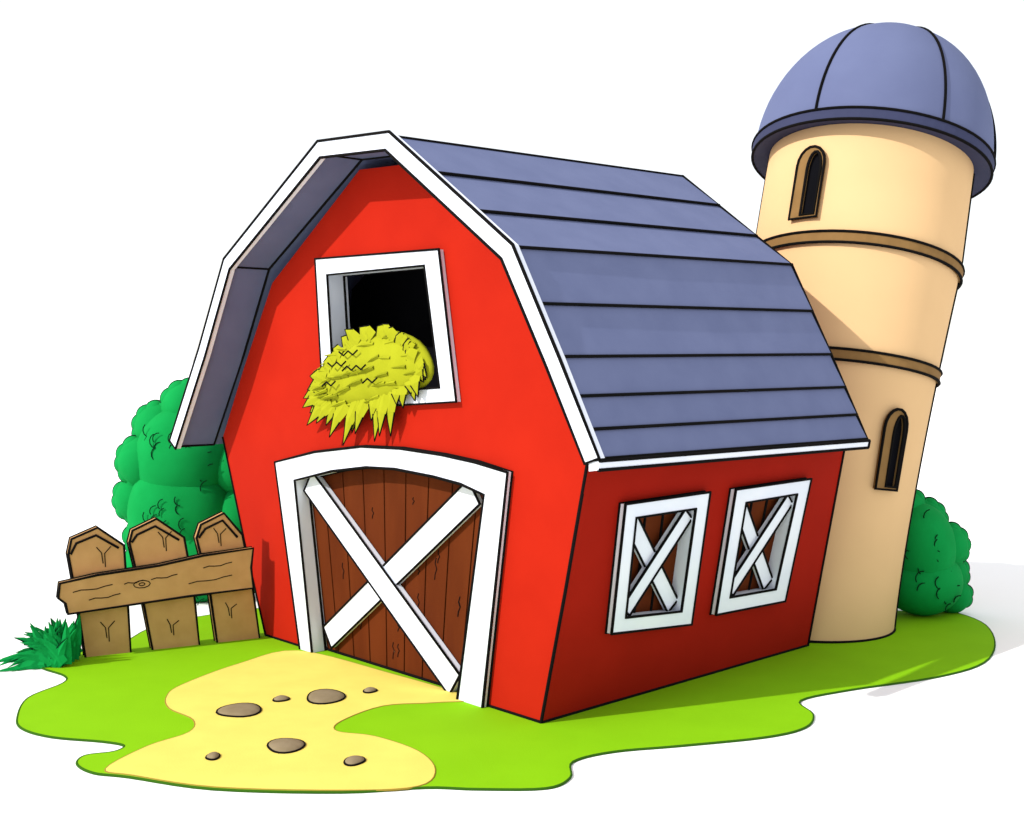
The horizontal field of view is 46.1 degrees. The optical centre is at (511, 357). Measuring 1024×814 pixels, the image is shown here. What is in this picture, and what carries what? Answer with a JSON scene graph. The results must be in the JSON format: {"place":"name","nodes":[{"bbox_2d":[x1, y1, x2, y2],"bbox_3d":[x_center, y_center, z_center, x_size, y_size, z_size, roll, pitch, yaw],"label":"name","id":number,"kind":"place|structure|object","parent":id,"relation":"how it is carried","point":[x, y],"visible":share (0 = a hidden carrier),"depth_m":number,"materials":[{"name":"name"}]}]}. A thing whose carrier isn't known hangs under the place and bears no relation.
{"place":"outdoors","nodes":[
{"label":"outdoors","id":0,"kind":"place"},
{"bbox_2d":[104,650,463,790],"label":"dirt path","id":1,"kind":"structure","parent":0,"point":[248,759],"depth_m":12.63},
{"bbox_2d":[205,752,220,760],"bbox_3d":[-2.973,3.954,11.950,0.151,0.050,0.215,0,0,0],"label":"stone","id":2,"kind":"object","parent":1,"relation":"on","point":[212,756],"visible":1,"depth_m":11.90,"materials":[{"name":"grey stone"}]},
{"bbox_2d":[215,703,261,717],"bbox_3d":[-3.068,3.954,13.527,0.514,0.050,0.532,0,0,0],"label":"stone","id":3,"kind":"object","parent":1,"relation":"on","point":[239,710],"visible":1,"depth_m":13.43,"materials":[{"name":"brown stone"}]},
{"bbox_2d":[272,695,289,701],"bbox_3d":[-2.676,3.954,13.960,0.203,0.050,0.215,0,0,0],"label":"stone","id":4,"kind":"object","parent":1,"relation":"on","point":[281,698],"visible":1,"depth_m":13.91,"materials":[{"name":"brown stone"}]},
{"bbox_2d":[266,738,305,753],"bbox_3d":[-2.312,3.954,12.281,0.409,0.050,0.470,0,0,0],"label":"stone","id":5,"kind":"object","parent":1,"relation":"on","point":[284,745],"visible":1,"depth_m":12.21,"materials":[{"name":"brown stone"}]},
{"bbox_2d":[306,689,345,704],"bbox_3d":[-2.170,3.954,14.063,0.465,0.050,0.615,0,0,0],"label":"stone","id":6,"kind":"object","parent":1,"relation":"on","point":[323,696],"visible":1,"depth_m":13.96,"materials":[{"name":"brown stone"}]},
{"bbox_2d":[343,755,365,766],"bbox_3d":[-1.547,3.954,11.814,0.219,0.050,0.280,0,0,0],"label":"stone","id":7,"kind":"object","parent":1,"relation":"on","point":[354,760],"visible":1,"depth_m":11.76,"materials":[{"name":"grey stone"}]},
{"bbox_2d":[363,687,377,693],"bbox_3d":[-1.687,3.954,14.306,0.178,0.050,0.200,0,0,0],"label":"stone","id":8,"kind":"object","parent":1,"relation":"on","point":[367,690],"visible":1,"depth_m":14.26,"materials":[{"name":"brown stone"}]},
{"bbox_2d":[16,608,995,793],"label":"grass lawn","id":9,"kind":"structure","parent":0,"point":[116,699],"depth_m":13.55,"materials":[{"name":"green plant"}]},
{"bbox_2d":[0,614,82,671],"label":"grass tuft","id":10,"kind":"object","parent":9,"relation":"on","point":[57,644],"visible":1,"depth_m":15.40,"materials":[{"name":"green plant"}]},
{"bbox_2d":[56,511,259,657],"bbox_3d":[-4.777,3.088,16.420,2.736,1.847,0.306,0,0,-28],"label":"wooden fence","id":11,"kind":"object","parent":9,"relation":"on","point":[164,580],"visible":1,"depth_m":16.37,"materials":[{"name":"brown wood"}]},
{"bbox_2d":[751,22,996,643],"bbox_3d":[5.382,-0.589,18.887,4.375,9.185,4.344,0,0,0],"label":"grain silo","id":12,"kind":"object","parent":9,"relation":"on","point":[874,151],"visible":0.84,"depth_m":17.52,"materials":[{"name":"beige paint"}]},
{"bbox_2d":[790,148,825,220],"bbox_3d":[4.434,-2.595,17.946,0.385,1.121,0.456,0,0,-45],"label":"silo window frame","id":13,"kind":"structure","parent":12,"relation":"in","point":[802,165],"depth_m":17.99,"materials":[{"name":"brown wood"}]},
{"bbox_2d":[873,410,903,488],"bbox_3d":[5.364,1.318,17.106,0.588,1.159,0.120,0,0,-26],"label":"silo window frame","id":14,"kind":"structure","parent":12,"relation":"in","point":[891,422],"depth_m":17.04,"materials":[{"name":"brown wood"}]},
{"bbox_2d":[898,489,973,615],"bbox_3d":[6.248,2.996,18.616,1.899,2.016,1.246,0,0,0],"label":"green bush","id":15,"kind":"object","parent":9,"relation":"on","point":[936,576],"visible":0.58,"depth_m":18.15,"materials":[{"name":"green plant"}]},
{"bbox_2d":[0,363,1023,813],"bbox_3d":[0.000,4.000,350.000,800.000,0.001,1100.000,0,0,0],"label":"ground","id":16,"kind":"structure","parent":0,"point":[948,745],"depth_m":13.81,"materials":[{"name":"white"}]},
{"bbox_2d":[111,377,254,604],"bbox_3d":[-5.292,2.199,19.848,2.736,3.733,1.339,0,0,0],"label":"green bush","id":17,"kind":"object","parent":16,"relation":"on","point":[183,491],"visible":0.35,"depth_m":19.38,"materials":[{"name":"green plant"}]},
{"bbox_2d":[0,0,1023,362],"label":"sky","id":18,"kind":"structure","parent":0,"point":[140,140],"materials":[{"name":"white"}]},
{"bbox_2d":[169,130,870,723],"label":"red barn","id":19,"kind":"structure","parent":0,"point":[601,464],"depth_m":14.49,"materials":[{"name":"paint"}]},
{"bbox_2d":[302,323,433,445],"bbox_3d":[-1.860,0.365,15.308,0.475,1.571,2.687,0,0,-43],"label":"hay bale","id":20,"kind":"object","parent":19,"relation":"attached to","point":[382,371],"visible":1,"depth_m":15.04},
{"bbox_2d":[316,249,460,403],"bbox_3d":[-1.529,-0.310,15.188,0.320,2.020,2.919,0,0,-43],"label":"loft window frame","id":21,"kind":"structure","parent":19,"relation":"in","point":[429,258],"depth_m":14.76,"materials":[{"name":"white paint"}]},
{"bbox_2d":[631,513,677,611],"bbox_3d":[1.554,2.380,13.830,1.402,1.440,0.382,0,0,-44],"label":"window shutter","id":22,"kind":"structure","parent":19,"relation":"in","point":[653,523],"depth_m":13.92,"materials":[{"name":"brown wood"}]},
{"bbox_2d":[634,520,675,610],"bbox_3d":[1.594,2.380,13.775,0.118,1.253,1.225,0,0,32],"label":"window crossbar","id":23,"kind":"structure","parent":19,"relation":"in","point":[642,543],"depth_m":13.87,"materials":[{"name":"white paint"}]},
{"bbox_2d":[607,494,708,632],"bbox_3d":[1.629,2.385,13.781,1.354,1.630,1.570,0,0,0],"label":"window frame","id":24,"kind":"structure","parent":19,"relation":"in","point":[700,502],"depth_m":13.80,"materials":[{"name":"white paint"}]},
{"bbox_2d":[628,512,690,613],"bbox_3d":[1.635,2.335,13.754,1.007,1.174,0.149,0,0,-25],"label":"window crossbar","id":25,"kind":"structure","parent":19,"relation":"in","point":[679,528],"depth_m":13.73,"materials":[{"name":"white paint"}]}
]}

